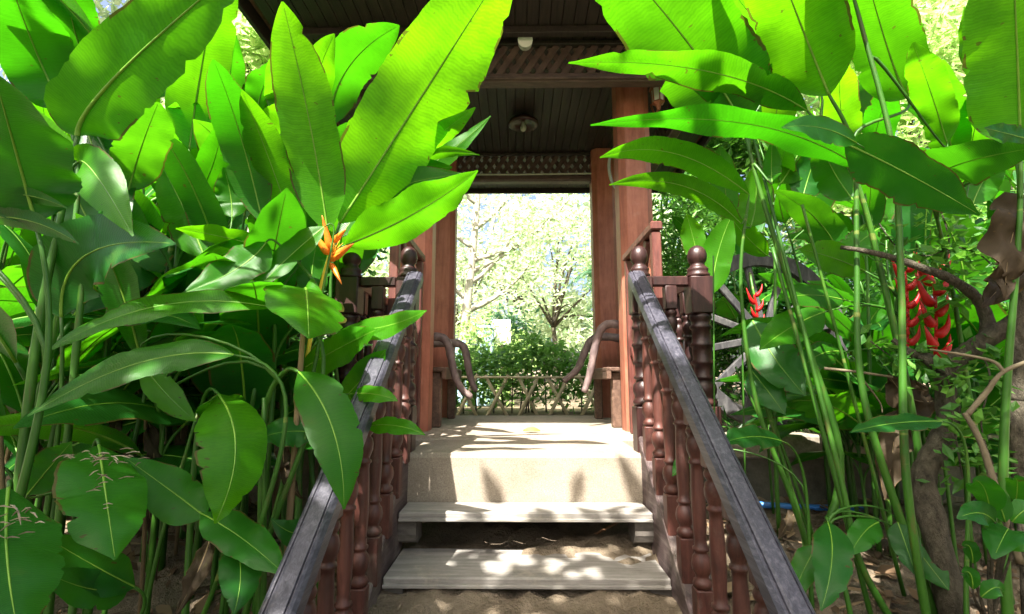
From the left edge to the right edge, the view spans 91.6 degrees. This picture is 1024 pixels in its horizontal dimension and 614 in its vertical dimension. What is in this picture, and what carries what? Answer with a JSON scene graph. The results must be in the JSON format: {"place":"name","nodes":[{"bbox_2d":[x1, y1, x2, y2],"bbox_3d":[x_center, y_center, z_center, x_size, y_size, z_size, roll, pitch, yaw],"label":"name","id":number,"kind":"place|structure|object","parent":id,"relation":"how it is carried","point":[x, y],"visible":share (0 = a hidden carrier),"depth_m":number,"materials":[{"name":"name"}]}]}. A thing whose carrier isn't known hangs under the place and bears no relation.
{"place":"outdoors","nodes":[
{"label":"outdoors","id":0,"kind":"place"},
{"bbox_2d":[0,0,1005,370],"label":"sky","id":1,"kind":"structure","parent":0,"point":[104,2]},
{"bbox_2d":[5,371,1020,613],"bbox_3d":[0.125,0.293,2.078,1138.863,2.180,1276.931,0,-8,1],"label":"ground","id":2,"kind":"structure","parent":0,"point":[569,539],"depth_m":2.08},
{"bbox_2d":[0,479,64,613],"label":"heliconia shoot","id":3,"kind":"object","parent":2,"relation":"on","point":[32,564],"visible":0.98,"depth_m":0.97,"materials":[{"name":"green plant"}]},
{"bbox_2d":[0,76,82,496],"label":"heliconia shoot","id":4,"kind":"object","parent":2,"relation":"on","point":[40,181],"visible":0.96,"depth_m":1.33,"materials":[{"name":"green plant"}]},
{"bbox_2d":[0,0,99,406],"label":"heliconia shoot","id":5,"kind":"object","parent":2,"relation":"on","point":[40,40],"visible":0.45,"depth_m":1.80,"materials":[{"name":"green plant"}]},
{"bbox_2d":[43,284,84,613],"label":"stalk","id":6,"kind":"object","parent":2,"relation":"on","point":[68,428],"visible":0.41,"depth_m":1.54,"materials":[{"name":"plant"}]},
{"bbox_2d":[18,438,147,613],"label":"heliconia shoot","id":7,"kind":"object","parent":2,"relation":"on","point":[111,531],"visible":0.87,"depth_m":1.24,"materials":[{"name":"green plant"}]},
{"bbox_2d":[0,190,170,381],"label":"heliconia shoot","id":8,"kind":"object","parent":2,"relation":"on","point":[10,304],"visible":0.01,"depth_m":2.12,"materials":[{"name":"green plant"}]},
{"bbox_2d":[0,223,174,504],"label":"heliconia shoot","id":9,"kind":"object","parent":2,"relation":"on","point":[154,261],"visible":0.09,"depth_m":1.94,"materials":[{"name":"green plant"}]},
{"bbox_2d":[10,0,183,571],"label":"heliconia shoot","id":10,"kind":"object","parent":2,"relation":"on","point":[75,12],"visible":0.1,"depth_m":1.95,"materials":[{"name":"green plant"}]},
{"bbox_2d":[54,534,146,613],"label":"heliconia shoot","id":11,"kind":"object","parent":2,"relation":"on","point":[91,578],"visible":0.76,"depth_m":1.34,"materials":[{"name":"green plant"}]},
{"bbox_2d":[26,214,175,517],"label":"heliconia shoot","id":12,"kind":"object","parent":2,"relation":"on","point":[96,252],"visible":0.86,"depth_m":1.56,"materials":[{"name":"green plant"}]},
{"bbox_2d":[5,313,200,479],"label":"heliconia shoot","id":13,"kind":"object","parent":2,"relation":"on","point":[89,343],"visible":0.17,"depth_m":1.76,"materials":[{"name":"green plant"}]},
{"bbox_2d":[64,102,174,613],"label":"heliconia shoot","id":14,"kind":"object","parent":2,"relation":"on","point":[139,152],"visible":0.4,"depth_m":1.85,"materials":[{"name":"green plant"}]},
{"bbox_2d":[13,0,233,491],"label":"heliconia shoot","id":15,"kind":"object","parent":2,"relation":"on","point":[122,68],"visible":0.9,"depth_m":1.52,"materials":[{"name":"green plant"}]},
{"bbox_2d":[0,224,275,464],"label":"heliconia shoot","id":16,"kind":"object","parent":2,"relation":"on","point":[18,244],"visible":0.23,"depth_m":1.86,"materials":[{"name":"green plant"}]},
{"bbox_2d":[0,252,278,485],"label":"heliconia shoot","id":17,"kind":"object","parent":2,"relation":"on","point":[11,395],"visible":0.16,"depth_m":1.83,"materials":[{"name":"green plant"}]},
{"bbox_2d":[0,213,313,613],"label":"heliconia shoot","id":18,"kind":"object","parent":2,"relation":"on","point":[119,287],"visible":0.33,"depth_m":1.71,"materials":[{"name":"green plant"}]},
{"bbox_2d":[27,313,287,613],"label":"heliconia shoot","id":19,"kind":"object","parent":2,"relation":"on","point":[151,367],"visible":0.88,"depth_m":1.48,"materials":[{"name":"green plant"}]},
{"bbox_2d":[13,320,361,551],"bbox_3d":[-1.288,0.525,2.084,0.542,1.208,1.504,-3,-9,21],"label":"heliconia shoot","id":20,"kind":"object","parent":2,"relation":"on","point":[108,406],"visible":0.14,"depth_m":1.57,"materials":[{"name":"green plant"}]},
{"bbox_2d":[52,289,325,613],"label":"heliconia shoot","id":21,"kind":"object","parent":2,"relation":"on","point":[143,309],"visible":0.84,"depth_m":1.54,"materials":[{"name":"green plant"}]},
{"bbox_2d":[145,0,237,572],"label":"heliconia shoot","id":22,"kind":"object","parent":2,"relation":"on","point":[185,91],"visible":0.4,"depth_m":2.30,"materials":[{"name":"green plant"}]},
{"bbox_2d":[12,138,371,402],"bbox_3d":[-1.138,0.243,2.213,0.535,1.770,1.481,-4,-9,23],"label":"heliconia shoot","id":23,"kind":"object","parent":2,"relation":"on","point":[193,190],"visible":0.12,"depth_m":2.06,"materials":[{"name":"green plant"}]},
{"bbox_2d":[155,167,245,599],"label":"heliconia shoot","id":24,"kind":"object","parent":2,"relation":"on","point":[172,211],"visible":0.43,"depth_m":2.14,"materials":[{"name":"green plant"}]},
{"bbox_2d":[124,457,282,613],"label":"heliconia shoot","id":25,"kind":"object","parent":2,"relation":"on","point":[248,548],"visible":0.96,"depth_m":1.39,"materials":[{"name":"green plant"}]},
{"bbox_2d":[175,541,214,613],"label":"dry leaf","id":26,"kind":"object","parent":25,"relation":"hanging from","point":[197,573],"visible":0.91,"depth_m":1.36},
{"bbox_2d":[176,253,254,398],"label":"heliconia shoot","id":27,"kind":"object","parent":2,"relation":"on","point":[200,382],"visible":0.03,"depth_m":1.85,"materials":[{"name":"green plant"}]},
{"bbox_2d":[161,9,269,106],"bbox_3d":[-3.463,-1.969,6.894,3.744,6.756,3.261,0,-8,1],"label":"tree","id":28,"kind":"object","parent":2,"relation":"on","point":[255,50],"visible":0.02,"depth_m":6.33,"materials":[{"name":"green plant"}]},
{"bbox_2d":[181,387,267,613],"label":"heliconia shoot","id":29,"kind":"object","parent":2,"relation":"on","point":[230,440],"visible":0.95,"depth_m":1.38,"materials":[{"name":"green plant"}]},
{"bbox_2d":[184,324,274,613],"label":"heliconia shoot","id":30,"kind":"object","parent":2,"relation":"on","point":[241,381],"visible":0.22,"depth_m":1.76,"materials":[{"name":"green plant"}]},
{"bbox_2d":[176,223,334,613],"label":"heliconia shoot","id":31,"kind":"object","parent":2,"relation":"on","point":[260,261],"visible":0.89,"depth_m":1.83,"materials":[{"name":"green plant"}]},
{"bbox_2d":[241,63,280,515],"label":"heliconia shoot","id":32,"kind":"object","parent":2,"relation":"on","point":[253,87],"visible":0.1,"depth_m":2.66,"materials":[{"name":"green plant"}]},
{"bbox_2d":[219,188,312,493],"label":"heliconia shoot","id":33,"kind":"object","parent":2,"relation":"on","point":[281,218],"visible":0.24,"depth_m":1.84,"materials":[{"name":"green plant"}]},
{"bbox_2d":[205,60,327,611],"bbox_3d":[-0.975,0.161,1.848,0.230,1.952,0.549,-5,-10,31],"label":"heliconia shoot","id":34,"kind":"object","parent":2,"relation":"on","point":[253,150],"visible":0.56,"depth_m":1.93,"materials":[{"name":"green plant"}]},
{"bbox_2d":[266,417,338,545],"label":"heliconia shoot","id":35,"kind":"object","parent":2,"relation":"on","point":[284,530],"visible":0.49,"depth_m":1.54,"materials":[{"name":"green plant"}]},
{"bbox_2d":[179,310,426,604],"bbox_3d":[-0.732,0.560,1.800,1.059,1.094,0.259,-3,-9,19],"label":"heliconia shoot","id":36,"kind":"object","parent":2,"relation":"on","point":[343,346],"visible":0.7,"depth_m":1.87,"materials":[{"name":"green plant"}]},
{"bbox_2d":[262,278,346,518],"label":"heliconia shoot","id":37,"kind":"object","parent":2,"relation":"on","point":[310,310],"visible":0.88,"depth_m":1.57,"materials":[{"name":"green plant"}]},
{"bbox_2d":[255,367,363,613],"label":"heliconia shoot","id":38,"kind":"object","parent":2,"relation":"on","point":[323,405],"visible":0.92,"depth_m":1.32,"materials":[{"name":"green plant"}]},
{"bbox_2d":[287,122,378,474],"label":"heliconia shoot","id":39,"kind":"object","parent":2,"relation":"on","point":[363,265],"visible":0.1,"depth_m":2.56,"materials":[{"name":"green plant"}]},
{"bbox_2d":[308,22,399,497],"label":"heliconia shoot","id":40,"kind":"object","parent":2,"relation":"on","point":[353,58],"visible":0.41,"depth_m":2.52,"materials":[{"name":"green plant"}]},
{"bbox_2d":[270,0,511,516],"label":"heliconia shoot","id":41,"kind":"object","parent":2,"relation":"on","point":[369,179],"visible":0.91,"depth_m":2.01,"materials":[{"name":"green plant"}]},
{"bbox_2d":[329,107,490,382],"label":"heliconia shoot","id":42,"kind":"object","parent":2,"relation":"on","point":[447,154],"visible":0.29,"depth_m":2.30,"materials":[{"name":"green plant"}]},
{"bbox_2d":[375,194,552,343],"bbox_3d":[-1.251,-0.845,13.824,4.802,6.315,4.015,0,-8,1],"label":"tree","id":43,"kind":"object","parent":2,"relation":"on","point":[460,269],"visible":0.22,"depth_m":13.71,"materials":[{"name":"green plant"}]},
{"bbox_2d":[238,0,712,503],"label":"pavilion","id":44,"kind":"structure","parent":2,"relation":"on","point":[498,458],"depth_m":3.42,"materials":[{"name":"brown wood"}]},
{"bbox_2d":[387,239,424,426],"bbox_3d":[-0.634,0.180,2.986,0.065,1.195,0.745,0,-8,1],"label":"railing panel","id":45,"kind":"object","parent":44,"relation":"on","point":[394,260],"visible":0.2,"depth_m":3.21,"materials":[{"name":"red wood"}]},
{"bbox_2d":[432,332,477,427],"bbox_3d":[-0.678,0.444,4.128,0.792,1.003,1.000,0,-8,1],"label":"bench","id":46,"kind":"object","parent":44,"relation":"on","point":[452,373],"visible":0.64,"depth_m":3.70,"materials":[{"name":"brown wood"}]},
{"bbox_2d":[562,320,621,427],"bbox_3d":[0.864,0.442,4.109,0.859,1.003,1.000,0,-8,1],"label":"bench","id":47,"kind":"object","parent":44,"relation":"on","point":[598,375],"visible":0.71,"depth_m":3.70,"materials":[{"name":"brown wood"}]},
{"bbox_2d":[622,221,663,433],"bbox_3d":[0.786,0.178,2.969,0.065,1.195,0.745,0,-8,1],"label":"railing panel","id":48,"kind":"object","parent":44,"relation":"on","point":[648,239],"visible":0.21,"depth_m":2.96,"materials":[{"name":"red wood"}]},
{"bbox_2d":[455,298,559,406],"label":"bush","id":49,"kind":"object","parent":2,"relation":"on","point":[474,329],"visible":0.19,"depth_m":7.84,"materials":[{"name":"yellow plant"}]},
{"bbox_2d":[469,295,567,394],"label":"bush","id":50,"kind":"object","parent":2,"relation":"on","point":[513,319],"visible":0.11,"depth_m":9.71,"materials":[{"name":"green plant"}]},
{"bbox_2d":[456,194,589,380],"bbox_3d":[0.274,-1.795,18.716,5.721,9.333,6.027,4,-9,-28],"label":"tree","id":51,"kind":"object","parent":2,"relation":"on","point":[497,273],"visible":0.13,"depth_m":18.26,"materials":[{"name":"green plant"}]},
{"bbox_2d":[456,194,590,340],"bbox_3d":[-0.240,-1.296,8.957,4.596,6.097,2.195,0,-8,1],"label":"slender tree","id":52,"kind":"object","parent":2,"relation":"on","point":[472,270],"visible":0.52,"depth_m":8.77,"materials":[{"name":"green plant"}]},
{"bbox_2d":[456,373,593,415],"bbox_3d":[0.372,1.087,5.899,3.800,0.617,0.084,0,-8,1],"label":"bamboo fence","id":53,"kind":"object","parent":2,"relation":"on","point":[529,393],"visible":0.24,"depth_m":5.89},
{"bbox_2d":[478,193,592,391],"bbox_3d":[1.290,-1.003,12.762,4.484,6.373,4.172,0,-8,1],"label":"tree","id":54,"kind":"object","parent":2,"relation":"on","point":[553,315],"visible":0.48,"depth_m":12.59,"materials":[{"name":"green plant"}]},
{"bbox_2d":[258,245,815,613],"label":"staircase","id":55,"kind":"structure","parent":2,"relation":"on","point":[674,416],"depth_m":1.90,"materials":[{"name":"brown wood"}]},
{"bbox_2d":[55,496,1020,613],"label":"leaf litter","id":56,"kind":"object","parent":2,"relation":"on","point":[890,572],"visible":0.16,"depth_m":2.01,"materials":[{"name":"plant"}]},
{"bbox_2d":[515,250,592,362],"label":"tree","id":57,"kind":"object","parent":2,"relation":"on","point":[566,336],"visible":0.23,"depth_m":20.55,"materials":[{"name":"green plant"}]},
{"bbox_2d":[455,328,740,413],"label":"hedge","id":58,"kind":"object","parent":2,"relation":"on","point":[490,365],"visible":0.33,"depth_m":6.29,"materials":[{"name":"green plant"}]},
{"bbox_2d":[586,145,785,373],"bbox_3d":[2.189,-0.322,6.009,2.720,3.271,2.723,0,-8,1],"label":"tree","id":59,"kind":"object","parent":2,"relation":"on","point":[672,252],"visible":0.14,"depth_m":5.69,"materials":[{"name":"green plant"}]},
{"bbox_2d":[600,136,806,545],"bbox_3d":[0.781,0.199,2.000,0.885,1.803,0.120,2,-8,-12],"label":"heliconia shoot","id":60,"kind":"object","parent":2,"relation":"on","point":[707,166],"visible":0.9,"depth_m":2.10,"materials":[{"name":"green plant"}]},
{"bbox_2d":[680,213,735,324],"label":"heliconia shoot","id":61,"kind":"object","parent":2,"relation":"on","point":[718,243],"visible":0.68,"depth_m":2.81,"materials":[{"name":"green plant"}]},
{"bbox_2d":[595,0,844,523],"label":"heliconia shoot","id":62,"kind":"object","parent":2,"relation":"on","point":[727,26],"visible":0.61,"depth_m":1.94,"materials":[{"name":"green plant"}]},
{"bbox_2d":[652,94,819,394],"bbox_3d":[3.051,-1.564,7.256,3.128,6.101,3.015,-5,-10,32],"label":"tree","id":63,"kind":"object","parent":2,"relation":"on","point":[735,149],"visible":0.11,"depth_m":6.92,"materials":[{"name":"green plant"}]},
{"bbox_2d":[704,146,771,405],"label":"heliconia shoot","id":64,"kind":"object","parent":2,"relation":"on","point":[724,307],"visible":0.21,"depth_m":4.42,"materials":[{"name":"green plant"}]},
{"bbox_2d":[672,424,814,610],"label":"heliconia shoot","id":65,"kind":"object","parent":2,"relation":"on","point":[748,436],"visible":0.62,"depth_m":1.80,"materials":[{"name":"green plant"}]},
{"bbox_2d":[568,49,930,585],"bbox_3d":[0.865,0.048,1.732,1.324,2.120,0.237,2,-9,-12],"label":"heliconia shoot","id":66,"kind":"object","parent":2,"relation":"on","point":[712,71],"visible":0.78,"depth_m":1.85,"materials":[{"name":"green plant"}]},
{"bbox_2d":[875,410,912,499],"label":"dry leaf","id":67,"kind":"object","parent":66,"relation":"hanging from","point":[890,445],"visible":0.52,"depth_m":1.89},
{"bbox_2d":[885,374,934,417],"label":"dry leaf","id":68,"kind":"object","parent":66,"relation":"hanging from","point":[924,400],"visible":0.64,"depth_m":1.89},
{"bbox_2d":[683,252,847,427],"bbox_3d":[1.770,0.215,3.485,1.228,1.229,0.312,0,-8,1],"label":"cart wheel","id":69,"kind":"object","parent":2,"relation":"on","point":[724,400],"visible":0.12,"depth_m":3.48,"materials":[{"name":"grey wood"}]},
{"bbox_2d":[741,320,805,545],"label":"heliconia shoot","id":70,"kind":"object","parent":2,"relation":"on","point":[778,372],"visible":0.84,"depth_m":2.07,"materials":[{"name":"green plant"}]},
{"bbox_2d":[721,147,834,507],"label":"heliconia shoot","id":71,"kind":"object","parent":2,"relation":"on","point":[756,244],"visible":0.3,"depth_m":2.83,"materials":[{"name":"green plant"}]},
{"bbox_2d":[752,106,814,538],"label":"heliconia shoot","id":72,"kind":"object","parent":2,"relation":"on","point":[788,176],"visible":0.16,"depth_m":2.56,"materials":[{"name":"green plant"}]},
{"bbox_2d":[670,208,914,403],"bbox_3d":[3.188,0.027,5.376,2.680,2.499,2.607,-7,-11,40],"label":"tree","id":73,"kind":"object","parent":2,"relation":"on","point":[765,283],"visible":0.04,"depth_m":5.12,"materials":[{"name":"green plant"}]},
{"bbox_2d":[694,90,891,613],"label":"heliconia shoot","id":74,"kind":"object","parent":2,"relation":"on","point":[868,580],"visible":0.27,"depth_m":1.77,"materials":[{"name":"green plant"}]},
{"bbox_2d":[759,315,880,504],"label":"heliconia shoot","id":75,"kind":"object","parent":2,"relation":"on","point":[785,430],"visible":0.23,"depth_m":2.66,"materials":[{"name":"green plant"}]},
{"bbox_2d":[771,247,873,613],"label":"plant stem","id":76,"kind":"object","parent":2,"relation":"on","point":[866,598],"visible":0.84,"depth_m":1.82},
{"bbox_2d":[759,227,921,459],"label":"heliconia shoot","id":77,"kind":"object","parent":2,"relation":"on","point":[834,258],"visible":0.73,"depth_m":2.07,"materials":[{"name":"green plant"}]},
{"bbox_2d":[743,0,937,613],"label":"heliconia shoot","id":78,"kind":"object","parent":2,"relation":"on","point":[814,47],"visible":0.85,"depth_m":1.83,"materials":[{"name":"green plant"}]},
{"bbox_2d":[774,156,932,543],"bbox_3d":[1.689,0.114,2.357,0.839,1.998,0.504,4,-9,-27],"label":"heliconia shoot","id":79,"kind":"object","parent":2,"relation":"on","point":[825,221],"visible":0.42,"depth_m":2.47,"materials":[{"name":"green plant"}]},
{"bbox_2d":[801,204,906,596],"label":"plant stem","id":80,"kind":"object","parent":2,"relation":"on","point":[884,517],"visible":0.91,"depth_m":1.95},
{"bbox_2d":[810,65,901,552],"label":"heliconia shoot","id":81,"kind":"object","parent":2,"relation":"on","point":[834,181],"visible":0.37,"depth_m":2.42,"materials":[{"name":"green plant"}]},
{"bbox_2d":[703,432,1009,505],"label":"retaining wall","id":82,"kind":"structure","parent":2,"relation":"on","point":[757,472],"depth_m":2.80,"materials":[{"name":"concrete"}]},
{"bbox_2d":[823,196,894,508],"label":"heliconia shoot","id":83,"kind":"object","parent":2,"relation":"on","point":[877,314],"visible":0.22,"depth_m":2.57,"materials":[{"name":"green plant"}]},
{"bbox_2d":[715,273,1003,425],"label":"heliconia shoot","id":84,"kind":"object","parent":2,"relation":"on","point":[845,329],"visible":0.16,"depth_m":2.51,"materials":[{"name":"green plant"}]},
{"bbox_2d":[786,316,934,514],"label":"heliconia shoot","id":85,"kind":"object","parent":2,"relation":"on","point":[877,328],"visible":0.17,"depth_m":2.44,"materials":[{"name":"green plant"}]},
{"bbox_2d":[719,317,1009,557],"bbox_3d":[1.700,0.596,2.301,1.363,1.094,0.491,3,-9,-19],"label":"heliconia shoot","id":86,"kind":"object","parent":2,"relation":"on","point":[842,405],"visible":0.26,"depth_m":2.20,"materials":[{"name":"green plant"}]},
{"bbox_2d":[730,389,999,466],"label":"heliconia shoot","id":87,"kind":"object","parent":2,"relation":"on","point":[793,413],"visible":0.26,"depth_m":2.37,"materials":[{"name":"green plant"}]},
{"bbox_2d":[790,504,949,613],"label":"heliconia shoot","id":88,"kind":"object","parent":2,"relation":"on","point":[824,562],"visible":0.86,"depth_m":1.59,"materials":[{"name":"green plant"}]},
{"bbox_2d":[763,0,986,246],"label":"tree","id":89,"kind":"object","parent":2,"relation":"on","point":[907,126],"visible":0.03,"depth_m":7.56,"materials":[{"name":"green plant"}]},
{"bbox_2d":[782,115,1023,603],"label":"heliconia shoot","id":90,"kind":"object","parent":2,"relation":"on","point":[901,171],"visible":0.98,"depth_m":1.60,"materials":[{"name":"green plant"}]},
{"bbox_2d":[852,0,959,613],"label":"heliconia shoot","id":91,"kind":"object","parent":2,"relation":"on","point":[932,101],"visible":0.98,"depth_m":1.71,"materials":[{"name":"green plant"}]},
{"bbox_2d":[890,252,921,543],"bbox_3d":[1.628,0.400,2.044,0.114,1.413,0.154,0,-8,1],"label":"red heliconia","id":92,"kind":"object","parent":2,"relation":"on","point":[915,320],"visible":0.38,"depth_m":2.04,"materials":[{"name":"plant"}]},
{"bbox_2d":[806,357,1010,550],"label":"heliconia shoot","id":93,"kind":"object","parent":2,"relation":"on","point":[879,381],"visible":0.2,"depth_m":2.36,"materials":[{"name":"green plant"}]},
{"bbox_2d":[850,413,970,613],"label":"heliconia shoot","id":94,"kind":"object","parent":2,"relation":"on","point":[898,422],"visible":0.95,"depth_m":1.50,"materials":[{"name":"green plant"}]},
{"bbox_2d":[812,0,1015,293],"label":"tree","id":95,"kind":"object","parent":2,"relation":"on","point":[955,8],"depth_m":9.76,"materials":[{"name":"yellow plant"}]},
{"bbox_2d":[837,280,1009,569],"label":"heliconia shoot","id":96,"kind":"object","parent":2,"relation":"on","point":[994,397],"visible":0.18,"depth_m":2.15,"materials":[{"name":"green plant"}]},
{"bbox_2d":[840,245,1023,613],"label":"gnarled shrub","id":97,"kind":"object","parent":2,"relation":"on","point":[930,512],"visible":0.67,"depth_m":1.67,"materials":[{"name":"brown plant"}]},
{"bbox_2d":[852,192,1023,494],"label":"creeper","id":98,"kind":"object","parent":97,"relation":"on","point":[943,363],"visible":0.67,"depth_m":1.75,"materials":[{"name":"green plant"}]},
{"bbox_2d":[913,241,958,564],"bbox_3d":[1.691,0.403,1.910,0.115,1.398,0.204,-8,-11,42],"label":"red heliconia","id":99,"kind":"object","parent":2,"relation":"on","point":[928,300],"visible":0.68,"depth_m":1.93,"materials":[{"name":"plant"}]},
{"bbox_2d":[918,297,1007,433],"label":"heliconia shoot","id":100,"kind":"object","parent":2,"relation":"on","point":[999,313],"visible":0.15,"depth_m":2.05,"materials":[{"name":"green plant"}]},
{"bbox_2d":[929,211,997,450],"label":"heliconia shoot","id":101,"kind":"object","parent":2,"relation":"on","point":[967,222],"visible":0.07,"depth_m":2.29,"materials":[{"name":"green plant"}]},
{"bbox_2d":[924,60,1005,564],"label":"heliconia shoot","id":102,"kind":"object","parent":2,"relation":"on","point":[986,190],"visible":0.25,"depth_m":2.35,"materials":[{"name":"green plant"}]},
{"bbox_2d":[930,349,1023,564],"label":"dry stick","id":103,"kind":"object","parent":2,"relation":"on","point":[986,458],"visible":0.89,"depth_m":1.41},
{"bbox_2d":[956,474,1023,613],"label":"leafy shrub","id":104,"kind":"object","parent":2,"relation":"on","point":[990,505],"visible":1,"depth_m":1.21,"materials":[{"name":"green plant"}]},
{"bbox_2d":[958,0,1023,613],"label":"heliconia shoot","id":105,"kind":"object","parent":2,"relation":"on","point":[991,43],"visible":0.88,"depth_m":1.49,"materials":[{"name":"green plant"}]},
{"bbox_2d":[977,192,1023,299],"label":"dry leaf","id":106,"kind":"object","parent":105,"relation":"hanging from","point":[996,243],"visible":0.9,"depth_m":1.52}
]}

